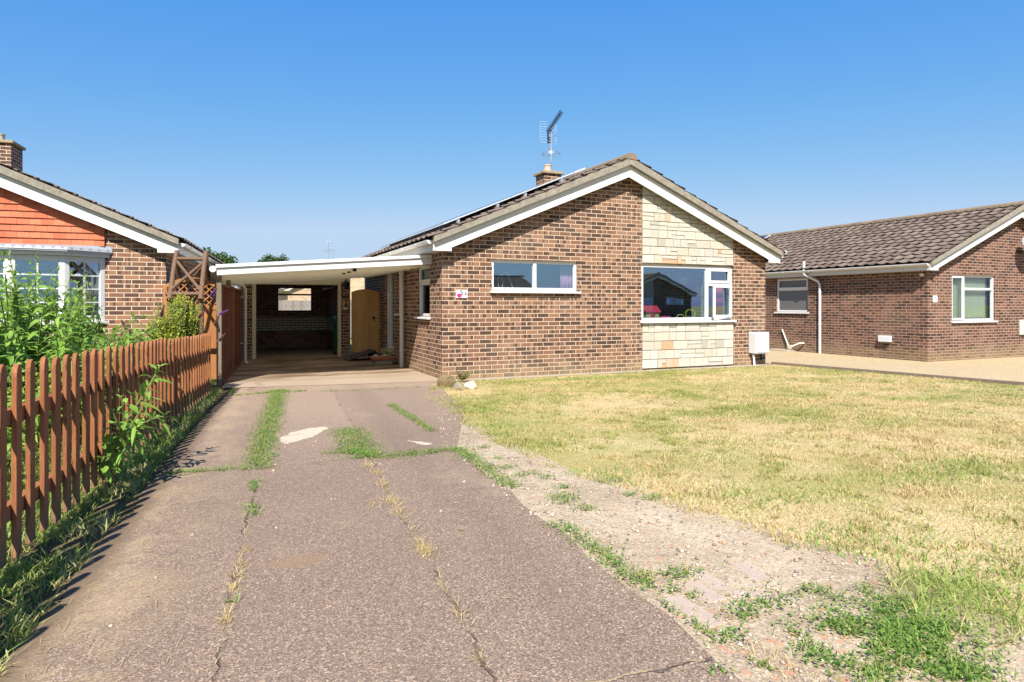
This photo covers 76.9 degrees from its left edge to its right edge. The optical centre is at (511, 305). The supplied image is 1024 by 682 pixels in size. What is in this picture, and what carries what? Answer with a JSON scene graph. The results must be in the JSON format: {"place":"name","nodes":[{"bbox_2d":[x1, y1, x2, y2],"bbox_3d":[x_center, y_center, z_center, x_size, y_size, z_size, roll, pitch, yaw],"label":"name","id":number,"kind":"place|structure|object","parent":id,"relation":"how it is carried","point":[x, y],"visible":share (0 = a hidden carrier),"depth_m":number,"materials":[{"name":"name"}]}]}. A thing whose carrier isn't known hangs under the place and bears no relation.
{"place":"outdoors","nodes":[
{"label":"outdoors","id":0,"kind":"place"},
{"bbox_2d":[0,381,223,675],"bbox_3d":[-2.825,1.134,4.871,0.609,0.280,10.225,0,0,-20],"label":"verge grass","id":1,"kind":"structure","parent":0,"point":[203,403],"depth_m":3.20,"materials":[{"name":"green plant"}]},
{"bbox_2d":[6,345,81,497],"bbox_3d":[-3.526,0.742,3.656,1.641,0.913,3.961,0,0,-15],"label":"buddleia","id":2,"kind":"object","parent":1,"relation":"on","point":[37,425],"visible":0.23,"depth_m":4.37,"materials":[{"name":"green plant"}]},
{"bbox_2d":[0,250,167,442],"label":"buddleia","id":3,"kind":"object","parent":1,"relation":"on","point":[30,341],"visible":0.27,"depth_m":6.03,"materials":[{"name":"green plant"}]},
{"bbox_2d":[0,333,210,569],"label":"picket fence","id":4,"kind":"object","parent":1,"relation":"on","point":[175,355],"visible":0.88,"depth_m":3.65,"materials":[{"name":"brown wood"}]},
{"bbox_2d":[90,364,179,484],"bbox_3d":[-2.522,0.797,4.330,0.515,0.756,1.045,0,0,-24],"label":"buddleia","id":5,"kind":"object","parent":1,"relation":"on","point":[123,439],"visible":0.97,"depth_m":4.10,"materials":[{"name":"green plant"}]},
{"bbox_2d":[111,288,228,389],"bbox_3d":[-4.576,0.512,8.861,1.242,1.508,1.027,0,0,14],"label":"flowering shrub","id":6,"kind":"object","parent":1,"relation":"on","point":[183,320],"visible":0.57,"depth_m":8.87,"materials":[{"name":"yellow plant"}]},
{"bbox_2d":[165,250,212,334],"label":"log arch","id":7,"kind":"structure","parent":1,"relation":"on","point":[178,266],"depth_m":9.96,"materials":[{"name":"brown wood"}]},
{"bbox_2d":[163,277,215,379],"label":"trellis gate","id":8,"kind":"structure","parent":7,"relation":"attached to","point":[209,318],"depth_m":10.53,"materials":[{"name":"orange wood"}]},
{"bbox_2d":[7,376,216,558],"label":"bed grass","id":9,"kind":"structure","parent":0,"point":[37,472],"depth_m":4.14,"materials":[{"name":"green plant"}]},
{"bbox_2d":[0,389,231,660],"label":"verge strip","id":10,"kind":"object","parent":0,"point":[124,507],"visible":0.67,"depth_m":3.17,"materials":[{"name":"plant"}]},
{"bbox_2d":[222,347,437,387],"bbox_3d":[-4.711,1.256,14.646,3.412,0.005,10.210,0,0,-24],"label":"concrete apron","id":11,"kind":"object","parent":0,"point":[268,367],"visible":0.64,"depth_m":12.26,"materials":[{"name":"beige concrete"}]},
{"bbox_2d":[209,255,431,387],"bbox_3d":[-4.112,0.211,13.096,3.580,2.218,5.230,0,0,-24],"label":"carport","id":12,"kind":"object","parent":11,"relation":"on","point":[240,274],"visible":0.94,"depth_m":10.99,"materials":[{"name":"white plastic"}]},
{"bbox_2d":[333,316,336,353],"bbox_3d":[-4.375,0.763,16.403,0.285,0.990,0.615,0,0,-24],"label":"wheelie bin","id":13,"kind":"object","parent":11,"relation":"on","point":[335,334],"visible":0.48,"depth_m":16.31,"materials":[{"name":"green plastic"}]},
{"bbox_2d":[369,354,394,364],"bbox_3d":[-2.756,1.144,13.685,0.492,0.228,0.394,0,0,-24],"label":"planter","id":14,"kind":"object","parent":11,"relation":"on","point":[385,359],"visible":1,"depth_m":13.56,"materials":[{"name":"concrete"}]},
{"bbox_2d":[344,349,375,360],"bbox_3d":[-3.514,1.142,14.891,0.620,0.232,0.620,0,0,-24],"label":"door ramp","id":15,"kind":"structure","parent":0,"point":[368,352],"depth_m":14.77,"materials":[{"name":"rubber"}]},
{"bbox_2d":[351,289,379,352],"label":"garden gate","id":16,"kind":"structure","parent":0,"point":[365,319],"depth_m":16.19,"materials":[{"name":"brown wood"}]},
{"bbox_2d":[0,381,742,681],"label":"driveway","id":17,"kind":"structure","parent":0,"point":[538,630],"depth_m":2.65,"materials":[{"name":"grey asphalt"}]},
{"bbox_2d":[279,426,327,443],"bbox_3d":[-1.926,1.187,5.923,0.302,0.013,0.875,0,0,3],"label":"cement patch","id":18,"kind":"object","parent":17,"relation":"on","point":[291,437],"visible":0.99,"depth_m":5.92,"materials":[{"name":"beige concrete"}]},
{"bbox_2d":[408,440,431,444],"bbox_3d":[-0.786,1.173,5.521,0.321,0.005,0.109,0,0,42],"label":"cement patch","id":19,"kind":"object","parent":17,"relation":"on","point":[423,443],"visible":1,"depth_m":5.47,"materials":[{"name":"beige concrete"}]},
{"bbox_2d":[437,375,456,387],"bbox_3d":[-0.998,1.172,9.878,0.312,0.227,0.148,0,0,-24],"label":"rock","id":20,"kind":"object","parent":17,"relation":"on","point":[447,380],"visible":0.83,"depth_m":9.81,"materials":[{"name":"brown stone"}]},
{"bbox_2d":[108,395,1023,681],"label":"pebbles","id":21,"kind":"object","parent":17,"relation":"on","point":[826,645],"visible":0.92,"depth_m":2.84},
{"bbox_2d":[204,460,935,681],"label":"straw tufts","id":22,"kind":"object","parent":17,"relation":"on","point":[424,548],"visible":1,"depth_m":2.52,"materials":[{"name":"plant"}]},
{"bbox_2d":[162,385,1017,681],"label":"crack weeds","id":23,"kind":"object","parent":17,"relation":"on","point":[907,653],"visible":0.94,"depth_m":2.27,"materials":[{"name":"green plant"}]},
{"bbox_2d":[0,0,1023,299],"label":"sky","id":24,"kind":"structure","parent":0,"point":[246,130],"materials":[{"name":"blue"}]},
{"bbox_2d":[455,364,769,380],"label":"concrete path","id":25,"kind":"structure","parent":0,"point":[510,377],"depth_m":11.95,"materials":[{"name":"beige concrete"}]},
{"bbox_2d":[424,364,1023,635],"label":"lawn","id":26,"kind":"structure","parent":0,"point":[941,528],"depth_m":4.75,"materials":[{"name":"yellow plant"}]},
{"bbox_2d":[453,382,462,389],"bbox_3d":[-0.782,1.189,9.445,0.138,0.118,0.135,0,0,-24],"label":"rock","id":27,"kind":"object","parent":26,"relation":"on","point":[458,385],"visible":0.95,"depth_m":9.41,"materials":[{"name":"grey stone"}]},
{"bbox_2d":[456,369,471,380],"bbox_3d":[-0.779,1.135,10.536,0.353,0.222,0.191,0,0,-24],"label":"weed plant","id":28,"kind":"object","parent":26,"relation":"on","point":[466,375],"visible":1,"depth_m":10.50,"materials":[{"name":"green plant"}]},
{"bbox_2d":[464,381,475,388],"bbox_3d":[-0.631,1.196,9.587,0.196,0.161,0.131,0,0,-24],"label":"rock","id":29,"kind":"object","parent":26,"relation":"on","point":[470,385],"visible":0.88,"depth_m":9.54,"materials":[{"name":"white stone"}]},
{"bbox_2d":[867,559,1023,650],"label":"long grass","id":30,"kind":"structure","parent":26,"relation":"on","point":[919,594],"depth_m":2.42,"materials":[{"name":"green plant"}]},
{"bbox_2d":[457,417,1023,681],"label":"dirt verge","id":31,"kind":"structure","parent":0,"point":[811,564],"depth_m":2.72,"materials":[{"name":"beige soil"}]},
{"bbox_2d":[662,595,726,627],"bbox_3d":[0.665,1.134,2.366,0.090,0.033,0.260,-1,0,-28],"label":"sunken brick","id":32,"kind":"object","parent":31,"relation":"on","point":[678,601],"visible":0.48,"depth_m":2.36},
{"bbox_2d":[681,581,726,602],"bbox_3d":[0.748,1.135,2.528,0.090,0.033,0.190,-1,-1,-20],"label":"sunken brick","id":33,"kind":"object","parent":31,"relation":"on","point":[710,595],"visible":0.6,"depth_m":2.52,"materials":[{"name":"brick"}]},
{"bbox_2d":[732,561,771,579],"bbox_3d":[1.015,1.137,2.717,0.090,0.033,0.200,0,1,-10],"label":"sunken brick","id":34,"kind":"object","parent":31,"relation":"on","point":[754,572],"visible":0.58,"depth_m":2.73,"materials":[{"name":"brick"}]},
{"bbox_2d":[732,590,803,602],"bbox_3d":[0.982,1.133,2.477,0.260,0.033,0.060,0,0,15],"label":"sunken brick","id":35,"kind":"object","parent":31,"relation":"on","point":[735,592],"visible":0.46,"depth_m":2.48,"materials":[{"name":"beige brick"}]},
{"bbox_2d":[759,542,798,557],"bbox_3d":[1.235,1.139,2.958,0.025,0.033,0.240,-2,1,-28],"label":"sunken brick","id":36,"kind":"object","parent":31,"relation":"on","point":[768,545],"visible":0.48,"depth_m":2.98,"materials":[{"name":"beige brick"}]},
{"bbox_2d":[765,349,1023,381],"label":"gravel path","id":37,"kind":"structure","parent":0,"point":[1009,369],"depth_m":15.03,"materials":[{"name":"beige gravel"}]},
{"bbox_3d":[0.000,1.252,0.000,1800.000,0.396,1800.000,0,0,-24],"label":"ground","id":38,"kind":"structure","parent":0,"visible":0},
{"bbox_2d":[0,133,224,354],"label":"brick bungalow","id":39,"kind":"object","parent":38,"relation":"on","point":[55,226],"visible":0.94,"depth_m":10.71,"materials":[{"name":"brick"}]},
{"bbox_2d":[0,260,2,312],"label":"curtain","id":40,"kind":"object","parent":39,"relation":"hanging from","point":[1,262],"depth_m":10.29,"materials":[{"name":"white fabric"}]},
{"bbox_2d":[0,243,112,354],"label":"bow window","id":41,"kind":"structure","parent":39,"relation":"in","point":[65,254],"depth_m":10.24,"materials":[{"name":"white plastic"}]},
{"bbox_2d":[79,262,97,315],"bbox_3d":[-7.008,-0.285,10.697,0.304,1.010,0.055,0,0,-19],"label":"curtain","id":42,"kind":"object","parent":39,"relation":"hanging from","point":[91,268],"visible":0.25,"depth_m":10.70,"materials":[{"name":"white fabric"}]},
{"bbox_2d":[203,247,237,286],"bbox_3d":[-16.892,-0.954,37.102,2.300,4.663,2.557,0,0,-24],"label":"tree","id":43,"kind":"object","parent":38,"relation":"on","point":[226,259],"visible":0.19,"depth_m":37.19,"materials":[{"name":"green plant"}]},
{"bbox_2d":[222,285,241,384],"bbox_3d":[-5.265,0.485,12.146,0.100,1.670,3.895,0,0,-19],"label":"panel fence","id":44,"kind":"object","parent":38,"relation":"on","point":[232,330],"visible":0.94,"depth_m":11.71,"materials":[{"name":"brown wood"}]},
{"bbox_2d":[256,253,289,292],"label":"tree","id":45,"kind":"object","parent":38,"relation":"on","point":[274,259],"visible":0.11,"depth_m":43.68,"materials":[{"name":"green plant"}]},
{"bbox_2d":[238,278,349,358],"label":"garage","id":46,"kind":"structure","parent":38,"relation":"on","point":[270,324],"depth_m":18.80,"materials":[{"name":"brown brick"}]},
{"bbox_2d":[277,287,311,311],"bbox_3d":[-6.448,-0.175,19.160,1.000,0.730,0.050,0,0,-24],"label":"window","id":47,"kind":"structure","parent":46,"relation":"in","point":[289,287],"depth_m":19.18,"materials":[{"name":"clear glass"}]},
{"bbox_2d":[342,301,349,310],"bbox_3d":[-4.096,0.018,15.914,0.170,0.235,0.092,0,0,-24],"label":"candle holder","id":48,"kind":"object","parent":46,"relation":"attached to","point":[345,305],"visible":1,"depth_m":15.90,"materials":[{"name":"black paint"}]},
{"bbox_2d":[344,279,348,287],"bbox_3d":[-4.085,-0.551,15.871,0.179,0.242,0.139,0,0,43],"label":"wall lantern","id":49,"kind":"object","parent":46,"relation":"attached to","point":[346,283],"depth_m":15.82,"materials":[{"name":"black paint"}]},
{"bbox_2d":[278,300,350,337],"bbox_3d":[-9.516,0.530,23.163,10.500,1.440,0.060,0,0,-24],"label":"board fence","id":50,"kind":"object","parent":38,"relation":"on","point":[294,305],"visible":0.04,"depth_m":23.83,"materials":[{"name":"beige wood"}]},
{"bbox_2d":[278,278,364,309],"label":"pale bungalow","id":51,"kind":"object","parent":38,"relation":"on","point":[357,283],"visible":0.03,"depth_m":41.39,"materials":[{"name":"brick"}]},
{"bbox_2d":[323,240,334,258],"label":"tv aerial","id":52,"kind":"object","parent":51,"relation":"attached to","point":[328,250],"visible":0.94,"depth_m":44.29,"materials":[{"name":"metal"}]},
{"bbox_2d":[360,153,786,378],"bbox_3d":[0.553,-0.965,15.975,7.946,4.710,8.355,0,0,-24],"label":"brick bungalow","id":53,"kind":"object","parent":38,"relation":"on","point":[628,236],"visible":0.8,"depth_m":12.30,"materials":[{"name":"brick"}]},
{"bbox_2d":[387,273,392,349],"bbox_3d":[-2.735,0.005,14.461,0.178,1.970,0.780,0,0,-24],"label":"door","id":54,"kind":"structure","parent":53,"relation":"in","point":[389,276],"depth_m":14.58,"materials":[{"name":"white plastic"}]},
{"bbox_2d":[394,274,399,315],"bbox_3d":[-2.370,-0.267,13.660,0.165,0.965,0.460,0,0,-24],"label":"window","id":55,"kind":"structure","parent":53,"relation":"in","point":[399,274],"depth_m":13.79,"materials":[{"name":"white plastic"}]},
{"bbox_2d":[414,264,429,319],"bbox_3d":[-1.626,-0.247,11.993,0.165,1.005,0.910,0,0,-24],"label":"window","id":56,"kind":"structure","parent":53,"relation":"in","point":[422,282],"depth_m":12.25,"materials":[{"name":"white plastic"}]},
{"bbox_2d":[456,290,467,297],"bbox_3d":[-0.861,-0.195,11.070,0.216,0.140,0.015,0,0,-24],"label":"house number plaque","id":57,"kind":"object","parent":53,"relation":"attached to","point":[461,293],"visible":1,"depth_m":11.07,"materials":[{"name":"white ceramic"}]},
{"bbox_2d":[379,168,584,247],"bbox_3d":[-0.921,-2.021,14.099,2.850,1.256,5.120,0,0,-24],"label":"solar array","id":58,"kind":"object","parent":53,"relation":"on","point":[455,220],"visible":0.99,"depth_m":12.26,"materials":[{"name":"glass"}]},
{"bbox_2d":[498,271,512,287],"bbox_3d":[-0.112,-0.450,11.799,0.326,0.347,0.020,0,0,-24],"label":"hoop stand","id":59,"kind":"object","parent":53,"relation":"in","point":[502,279],"visible":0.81,"depth_m":11.78,"materials":[{"name":"grey metal"}]},
{"bbox_2d":[490,259,580,293],"bbox_3d":[0.427,-0.513,11.675,1.805,0.595,0.175,0,0,-24],"label":"window","id":60,"kind":"structure","parent":53,"relation":"in","point":[501,290],"depth_m":11.70,"materials":[{"name":"white plastic"}]},
{"bbox_2d":[540,110,562,163],"bbox_3d":[0.982,-3.802,15.394,0.550,1.584,0.440,0,0,26],"label":"tv aerial","id":61,"kind":"object","parent":53,"relation":"attached to","point":[551,127],"visible":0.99,"depth_m":15.38,"materials":[{"name":"metal"}]},
{"bbox_2d":[560,265,571,287],"bbox_3d":[1.059,-0.505,12.181,0.343,0.750,0.038,0,0,-24],"label":"curtain","id":62,"kind":"object","parent":53,"relation":"hanging from","point":[565,276],"visible":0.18,"depth_m":12.16,"materials":[{"name":"fabric"}]},
{"bbox_2d":[643,306,660,317],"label":"toy house","id":63,"kind":"structure","parent":53,"relation":"in","point":[651,311],"depth_m":12.93,"materials":[{"name":"pink plastic"}]},
{"bbox_2d":[673,275,690,283],"bbox_3d":[3.722,-0.740,14.112,0.320,0.560,0.240,0,0,-24],"label":"hanging lamp","id":64,"kind":"object","parent":53,"relation":"hanging from","point":[681,279],"visible":0.91,"depth_m":14.05,"materials":[{"name":"blue ceramic"}]},
{"bbox_2d":[640,264,736,322],"bbox_3d":[3.586,-0.228,13.034,2.370,1.155,0.218,0,0,-24],"label":"window","id":65,"kind":"structure","parent":53,"relation":"in","point":[707,269],"depth_m":13.27,"materials":[{"name":"white plastic"}]},
{"bbox_2d":[685,309,694,317],"bbox_3d":[3.730,0.239,13.726,0.264,0.301,0.212,0,0,-24],"label":"toy chair","id":66,"kind":"object","parent":53,"relation":"in","point":[689,316],"visible":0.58,"depth_m":13.62,"materials":[{"name":"plastic"}]},
{"bbox_2d":[687,269,703,294],"bbox_3d":[4.078,-0.620,14.271,0.320,0.800,0.240,0,0,-24],"label":"hanging lamp","id":67,"kind":"object","parent":53,"relation":"hanging from","point":[696,290],"visible":0.88,"depth_m":14.22,"materials":[{"name":"blue glass"}]},
{"bbox_2d":[713,271,722,314],"bbox_3d":[4.366,-0.280,13.678,0.263,1.200,0.047,0,0,-24],"label":"curtain","id":68,"kind":"object","parent":53,"relation":"hanging from","point":[717,276],"visible":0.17,"depth_m":13.69,"materials":[{"name":"fabric"}]},
{"bbox_2d":[749,332,768,364],"bbox_3d":[5.238,0.947,13.676,0.389,0.755,0.232,0,0,-24],"label":"meter box","id":69,"kind":"object","parent":53,"relation":"attached to","point":[758,342],"visible":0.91,"depth_m":13.58,"materials":[{"name":"white plastic"}]},
{"bbox_2d":[758,336,768,351],"bbox_3d":[5.286,0.812,13.576,0.300,0.345,0.009,0,0,-24],"label":"door","id":70,"kind":"structure","parent":69,"relation":"in","point":[763,341],"depth_m":13.57,"materials":[{"name":"white plastic"}]},
{"bbox_2d":[691,570,734,589],"bbox_3d":[0.821,1.136,2.612,0.070,0.033,0.220,-1,2,-22],"label":"sunken brick","id":71,"kind":"object","parent":38,"relation":"on","point":[706,577],"visible":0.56,"depth_m":2.62,"materials":[{"name":"brick"}]},
{"bbox_2d":[759,201,1023,361],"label":"brick bungalow","id":72,"kind":"object","parent":38,"relation":"on","point":[854,289],"visible":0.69,"depth_m":17.67,"materials":[{"name":"brick"}]},
{"bbox_2d":[774,277,808,313],"bbox_3d":[8.728,-0.297,20.102,0.165,1.105,1.320,0,0,-24],"label":"window","id":73,"kind":"structure","parent":72,"relation":"in","point":[792,293],"depth_m":20.12,"materials":[{"name":"white plastic"}]},
{"bbox_2d":[878,335,891,341],"bbox_3d":[9.940,0.895,17.204,0.100,0.170,0.340,0,0,-24],"label":"wall vent","id":74,"kind":"object","parent":72,"relation":"attached to","point":[881,338],"depth_m":17.16,"materials":[{"name":"white plastic"}]},
{"bbox_2d":[933,296,937,301],"bbox_3d":[10.693,-0.160,16.305,0.180,0.170,0.012,0,0,-24],"label":"house number plaque","id":75,"kind":"object","parent":72,"relation":"attached to","point":[935,298],"visible":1,"depth_m":16.30,"materials":[{"name":"white plastic"}]},
{"bbox_2d":[953,277,986,317],"bbox_3d":[12.062,-0.205,17.140,1.720,1.090,0.052,0,0,-24],"label":"window blind","id":76,"kind":"object","parent":72,"relation":"attached to","point":[974,303],"depth_m":17.23,"materials":[{"name":"fabric"}]},
{"bbox_2d":[951,275,998,322],"bbox_3d":[12.137,-0.167,16.983,1.910,1.245,0.165,0,0,-24],"label":"window","id":77,"kind":"structure","parent":72,"relation":"in","point":[955,320],"depth_m":16.93,"materials":[{"name":"white plastic"}]},
{"bbox_2d":[1019,320,1023,334],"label":"utility box","id":78,"kind":"object","parent":72,"relation":"attached to","point":[1021,327],"visible":1,"depth_m":17.75,"materials":[{"name":"beige plastic"}]},
{"bbox_2d":[771,362,1023,385],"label":"kerb","id":79,"kind":"structure","parent":38,"relation":"on","point":[917,374],"depth_m":11.13,"materials":[{"name":"beige concrete"}]}
]}

